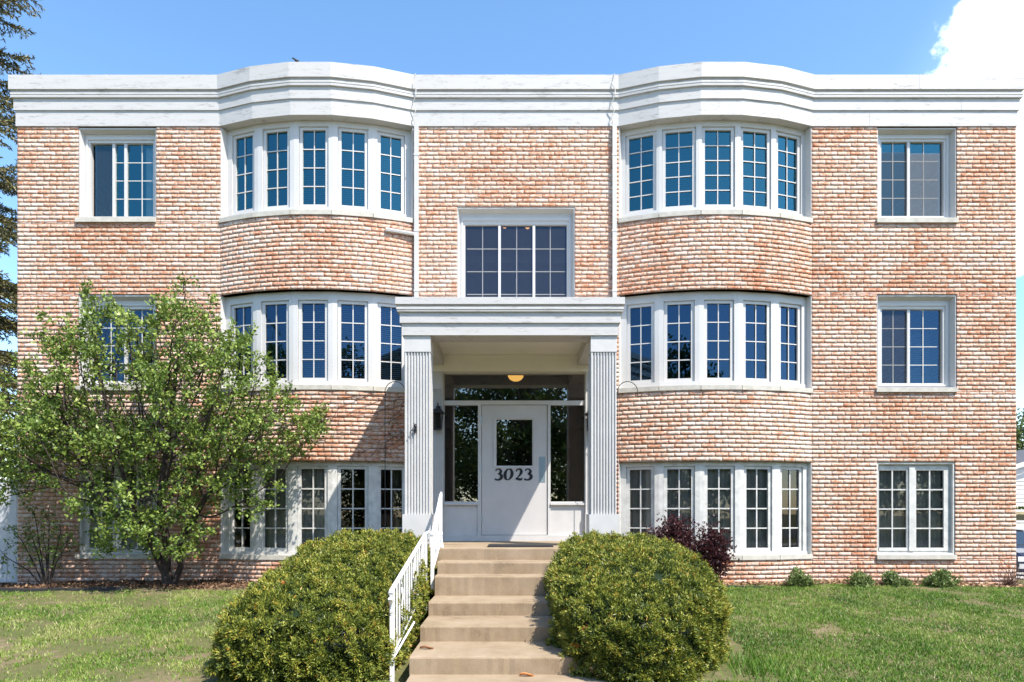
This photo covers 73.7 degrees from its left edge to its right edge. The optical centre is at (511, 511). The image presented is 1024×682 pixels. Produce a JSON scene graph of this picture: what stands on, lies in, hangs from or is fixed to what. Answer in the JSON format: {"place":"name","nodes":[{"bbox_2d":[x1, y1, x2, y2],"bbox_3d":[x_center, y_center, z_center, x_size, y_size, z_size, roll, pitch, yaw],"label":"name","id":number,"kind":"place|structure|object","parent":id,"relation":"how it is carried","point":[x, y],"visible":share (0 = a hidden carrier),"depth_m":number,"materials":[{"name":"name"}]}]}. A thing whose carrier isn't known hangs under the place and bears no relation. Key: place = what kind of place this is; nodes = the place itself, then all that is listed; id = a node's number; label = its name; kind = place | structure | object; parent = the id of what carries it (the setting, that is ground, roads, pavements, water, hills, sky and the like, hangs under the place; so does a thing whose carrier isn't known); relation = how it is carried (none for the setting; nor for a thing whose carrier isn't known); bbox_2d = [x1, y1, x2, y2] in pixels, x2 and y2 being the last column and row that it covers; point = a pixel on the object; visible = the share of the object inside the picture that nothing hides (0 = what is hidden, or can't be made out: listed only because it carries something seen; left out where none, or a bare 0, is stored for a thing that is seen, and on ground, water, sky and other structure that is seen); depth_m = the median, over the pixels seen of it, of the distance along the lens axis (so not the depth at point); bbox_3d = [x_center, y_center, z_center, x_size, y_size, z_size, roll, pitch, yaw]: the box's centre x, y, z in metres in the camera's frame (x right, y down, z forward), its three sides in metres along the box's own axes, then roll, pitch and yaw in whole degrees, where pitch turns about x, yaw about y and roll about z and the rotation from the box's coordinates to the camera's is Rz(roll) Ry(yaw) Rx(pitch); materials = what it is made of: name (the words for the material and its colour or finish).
{"place":"outdoors","nodes":[
{"label":"outdoors","id":0,"kind":"place"},
{"bbox_2d":[0,578,1023,681],"bbox_3d":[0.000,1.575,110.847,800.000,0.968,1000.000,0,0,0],"label":"lawn ground","id":1,"kind":"structure","parent":0,"point":[401,674],"depth_m":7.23,"materials":[{"name":"plant"}]},
{"bbox_2d":[0,479,17,581],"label":"board fence","id":2,"kind":"object","parent":1,"relation":"on","point":[8,514],"visible":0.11,"depth_m":11.25,"materials":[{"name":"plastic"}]},
{"bbox_2d":[0,363,38,493],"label":"neighbour shrub","id":3,"kind":"object","parent":1,"relation":"on","point":[3,397],"visible":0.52,"depth_m":9.92,"materials":[{"name":"green plant"}]},
{"bbox_2d":[0,0,45,477],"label":"spruce tree","id":4,"kind":"object","parent":1,"relation":"on","point":[8,289],"visible":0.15,"depth_m":16.13,"materials":[{"name":"green plant"}]},
{"bbox_2d":[0,501,82,585],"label":"leggy shrub","id":5,"kind":"object","parent":1,"relation":"on","point":[47,579],"visible":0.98,"depth_m":10.43,"materials":[{"name":"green plant"}]},
{"bbox_2d":[0,586,123,591],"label":"garden edging","id":6,"kind":"object","parent":1,"relation":"on","point":[3,589],"visible":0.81,"depth_m":9.88,"materials":[{"name":"black rubber"}]},
{"bbox_2d":[0,576,257,589],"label":"leaf litter","id":7,"kind":"object","parent":1,"relation":"on","point":[198,584],"visible":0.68,"depth_m":10.28,"materials":[{"name":"brown plant"}]},
{"bbox_2d":[0,272,334,586],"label":"crabapple tree","id":8,"kind":"object","parent":1,"relation":"on","point":[111,440],"visible":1,"depth_m":9.71,"materials":[{"name":"green plant"}]},
{"bbox_2d":[203,526,436,681],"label":"hedge","id":9,"kind":"object","parent":1,"relation":"on","point":[311,611],"visible":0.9,"depth_m":6.08,"materials":[{"name":"green plant"}]},
{"bbox_2d":[409,541,597,675],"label":"front steps","id":10,"kind":"structure","parent":1,"relation":"on","point":[489,612],"depth_m":7.45,"materials":[{"name":"concrete"}]},
{"bbox_2d":[388,492,442,681],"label":"handrail","id":11,"kind":"object","parent":10,"relation":"on","point":[436,542],"visible":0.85,"depth_m":7.07,"materials":[{"name":"white metal"}]},
{"bbox_2d":[420,645,433,648],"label":"dead leaf","id":12,"kind":"object","parent":10,"relation":"on","point":[425,646],"visible":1,"depth_m":6.39,"materials":[{"name":"brown plant"}]},
{"bbox_2d":[487,544,553,546],"bbox_3d":[0.110,0.451,9.137,0.860,0.023,0.520,0,0,0],"label":"doormat","id":13,"kind":"object","parent":10,"relation":"on","point":[520,545],"visible":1,"depth_m":8.90,"materials":[{"name":"black rubber"}]},
{"bbox_2d":[406,675,606,681],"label":"front walk","id":14,"kind":"structure","parent":1,"relation":"on","point":[488,678],"depth_m":5.91,"materials":[{"name":"concrete"}]},
{"bbox_2d":[519,672,533,675],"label":"dead leaf","id":15,"kind":"object","parent":14,"relation":"on","point":[525,673],"visible":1,"depth_m":5.98,"materials":[{"name":"orange plant"}]},
{"bbox_2d":[8,62,1023,584],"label":"apartment building","id":16,"kind":"structure","parent":1,"relation":"on","point":[782,298],"depth_m":10.85,"materials":[{"name":"brick"}]},
{"bbox_2d":[75,128,155,222],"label":"window","id":17,"kind":"structure","parent":16,"relation":"in","point":[89,138],"depth_m":10.96,"materials":[{"name":"white plastic"}]},
{"bbox_2d":[75,295,155,390],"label":"window","id":18,"kind":"structure","parent":16,"relation":"in","point":[135,302],"depth_m":10.95,"materials":[{"name":"white plastic"}]},
{"bbox_2d":[75,463,156,558],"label":"window","id":19,"kind":"structure","parent":16,"relation":"in","point":[86,541],"depth_m":10.91,"materials":[{"name":"plastic"}]},
{"bbox_2d":[219,461,404,559],"bbox_3d":[-3.102,-0.017,10.811,3.325,1.525,0.598,0,0,0],"label":"bay window","id":20,"kind":"structure","parent":16,"relation":"in","point":[309,506],"depth_m":10.72,"materials":[{"name":"plastic"}]},
{"bbox_2d":[219,121,413,222],"bbox_3d":[-3.102,-5.349,10.824,3.273,1.534,0.624,0,0,0],"label":"bay window","id":21,"kind":"structure","parent":16,"relation":"in","point":[295,130],"depth_m":10.77,"materials":[{"name":"white plastic"}]},
{"bbox_2d":[220,292,413,392],"bbox_3d":[-3.102,-2.656,10.808,3.301,1.548,0.592,0,0,0],"label":"bay window","id":22,"kind":"structure","parent":16,"relation":"in","point":[333,301],"depth_m":10.73,"materials":[{"name":"white plastic"}]},
{"bbox_2d":[253,391,404,464],"bbox_3d":[-2.845,-1.300,10.624,2.506,1.141,0.224,0,0,-4],"label":"bare vine","id":23,"kind":"object","parent":16,"relation":"attached to","point":[344,415],"visible":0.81,"depth_m":10.61,"materials":[{"name":"brown plant"}]},
{"bbox_2d":[433,403,444,429],"bbox_3d":[-1.159,-1.492,10.637,0.200,0.432,0.220,0,0,0],"label":"wall lantern","id":24,"kind":"object","parent":16,"relation":"attached to","point":[438,412],"depth_m":10.57,"materials":[{"name":"black metal"}]},
{"bbox_2d":[481,405,546,534],"bbox_3d":[0.033,-0.661,10.833,1.058,2.056,0.067,0,0,0],"label":"front door","id":25,"kind":"structure","parent":16,"relation":"in","point":[514,437],"depth_m":10.82,"materials":[{"name":"paint"}]},
{"bbox_2d":[457,207,574,296],"bbox_3d":[0.064,-3.898,10.934,1.873,1.898,0.245,0,0,0],"label":"window","id":26,"kind":"structure","parent":16,"relation":"in","point":[467,217],"depth_m":10.96,"materials":[{"name":"white plastic"}]},
{"bbox_2d":[617,292,812,392],"bbox_3d":[3.229,-2.656,10.824,3.301,1.548,0.623,0,0,0],"label":"bay window","id":27,"kind":"structure","parent":16,"relation":"in","point":[777,319],"depth_m":10.74,"materials":[{"name":"white plastic"}]},
{"bbox_2d":[618,121,812,222],"bbox_3d":[3.229,-5.349,10.824,3.273,1.534,0.624,0,0,0],"label":"bay window","id":28,"kind":"structure","parent":16,"relation":"in","point":[803,139],"depth_m":10.77,"materials":[{"name":"white plastic"}]},
{"bbox_2d":[618,461,812,559],"bbox_3d":[3.229,-0.017,10.812,3.325,1.525,0.600,0,0,0],"label":"bay window","id":29,"kind":"structure","parent":16,"relation":"in","point":[745,497],"depth_m":10.75,"materials":[{"name":"plastic"}]},
{"bbox_2d":[876,462,956,558],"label":"window","id":30,"kind":"structure","parent":16,"relation":"in","point":[909,508],"depth_m":10.92,"materials":[{"name":"plastic"}]},
{"bbox_2d":[876,295,957,391],"bbox_3d":[6.424,-2.674,10.940,1.288,1.551,0.256,0,0,0],"label":"window","id":31,"kind":"structure","parent":16,"relation":"in","point":[945,304],"depth_m":10.96,"materials":[{"name":"white plastic"}]},
{"bbox_2d":[876,128,958,222],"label":"window","id":32,"kind":"structure","parent":16,"relation":"in","point":[930,180],"depth_m":10.97,"materials":[{"name":"white plastic"}]},
{"bbox_2d":[617,381,641,513],"bbox_3d":[1.762,-0.368,10.227,0.371,3.174,0.012,0,0,0],"label":"shepherd hook","id":33,"kind":"object","parent":1,"relation":"on","point":[617,438],"visible":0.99,"depth_m":10.22,"materials":[{"name":"white metal"}]},
{"bbox_2d":[542,529,733,681],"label":"hedge","id":34,"kind":"object","parent":1,"relation":"on","point":[637,607],"visible":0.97,"depth_m":6.22,"materials":[{"name":"green plant"}]},
{"bbox_2d":[641,510,705,554],"bbox_3d":[2.398,0.549,10.232,1.016,1.177,0.808,0,0,0],"label":"barberry shrub","id":35,"kind":"object","parent":1,"relation":"on","point":[676,530],"visible":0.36,"depth_m":10.12,"materials":[{"name":"purple plant"}]},
{"bbox_2d":[692,515,739,581],"bbox_3d":[3.000,0.596,10.159,0.758,1.114,0.650,0,0,-16],"label":"barberry shrub","id":36,"kind":"object","parent":1,"relation":"on","point":[713,553],"visible":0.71,"depth_m":10.07,"materials":[{"name":"purple plant"}]},
{"bbox_2d":[727,585,763,587],"bbox_3d":[3.475,1.139,10.162,0.550,0.088,0.030,0,0,0],"label":"edging scrap","id":37,"kind":"object","parent":1,"relation":"on","point":[742,586],"visible":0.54,"depth_m":10.15,"materials":[{"name":"black rubber"}]},
{"bbox_2d":[710,642,811,681],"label":"grass tuft","id":38,"kind":"object","parent":1,"relation":"on","point":[752,662],"visible":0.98,"depth_m":6.27,"materials":[{"name":"green plant"}]},
{"bbox_2d":[782,566,820,586],"bbox_3d":[4.311,0.989,10.245,0.478,0.351,0.481,0,0,0],"label":"perennial plant","id":39,"kind":"object","parent":1,"relation":"on","point":[798,578],"visible":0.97,"depth_m":10.15,"materials":[{"name":"green plant"}]},
{"bbox_2d":[844,566,876,587],"bbox_3d":[5.226,0.999,10.204,0.419,0.348,0.564,0,0,14],"label":"perennial plant","id":40,"kind":"object","parent":1,"relation":"on","point":[859,578],"visible":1,"depth_m":10.08,"materials":[{"name":"green plant"}]},
{"bbox_2d":[723,578,1023,587],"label":"leaf litter","id":41,"kind":"object","parent":1,"relation":"on","point":[843,581],"visible":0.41,"depth_m":10.44,"materials":[{"name":"brown plant"}]},
{"bbox_2d":[881,569,904,586],"bbox_3d":[5.690,0.996,10.212,0.327,0.321,0.396,0,0,-39],"label":"perennial plant","id":42,"kind":"object","parent":1,"relation":"on","point":[888,577],"visible":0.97,"depth_m":10.19,"materials":[{"name":"green plant"}]},
{"bbox_2d":[898,576,912,585],"bbox_3d":[5.866,1.058,10.235,0.293,0.191,0.247,0,0,37],"label":"perennial plant","id":43,"kind":"object","parent":1,"relation":"on","point":[907,581],"visible":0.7,"depth_m":10.18,"materials":[{"name":"green plant"}]},
{"bbox_2d":[917,567,964,587],"bbox_3d":[6.433,0.995,10.249,0.622,0.344,0.539,0,0,0],"label":"perennial plant","id":44,"kind":"object","parent":1,"relation":"on","point":[942,577],"visible":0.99,"depth_m":10.14,"materials":[{"name":"green plant"}]},
{"bbox_2d":[983,556,1023,586],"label":"dry bush","id":45,"kind":"object","parent":1,"relation":"on","point":[1007,582],"visible":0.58,"depth_m":10.49,"materials":[{"name":"brown plant"}]},
{"bbox_2d":[1015,408,1023,508],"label":"broadleaf tree","id":46,"kind":"object","parent":1,"relation":"on","point":[1019,445],"visible":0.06,"depth_m":32.58,"materials":[{"name":"green plant"}]},
{"bbox_2d":[0,0,1023,508],"label":"sky","id":47,"kind":"structure","parent":0,"point":[71,37],"materials":[{"name":"blue"}]},
{"bbox_2d":[1015,450,1023,529],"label":"garage","id":48,"kind":"structure","parent":0,"point":[1019,462],"depth_m":26.04,"materials":[{"name":"white plastic"}]},
{"bbox_2d":[1015,509,1023,529],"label":"garage door","id":49,"kind":"structure","parent":48,"relation":"in","point":[1019,523],"depth_m":26.04,"materials":[{"name":"white"}]},
{"bbox_2d":[1016,512,1023,519],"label":"door window","id":50,"kind":"structure","parent":48,"relation":"in","point":[1019,515],"depth_m":26.04,"materials":[{"name":"clear glass"}]},
{"bbox_2d":[1016,572,1023,578],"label":"driveway","id":51,"kind":"structure","parent":0,"point":[1021,577],"depth_m":21.70,"materials":[{"name":"concrete"}]},
{"bbox_2d":[1015,529,1023,571],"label":"parked car","id":52,"kind":"object","parent":51,"relation":"on","point":[1019,543],"visible":0.01,"depth_m":20.32,"materials":[{"name":"white paint"}]}
]}

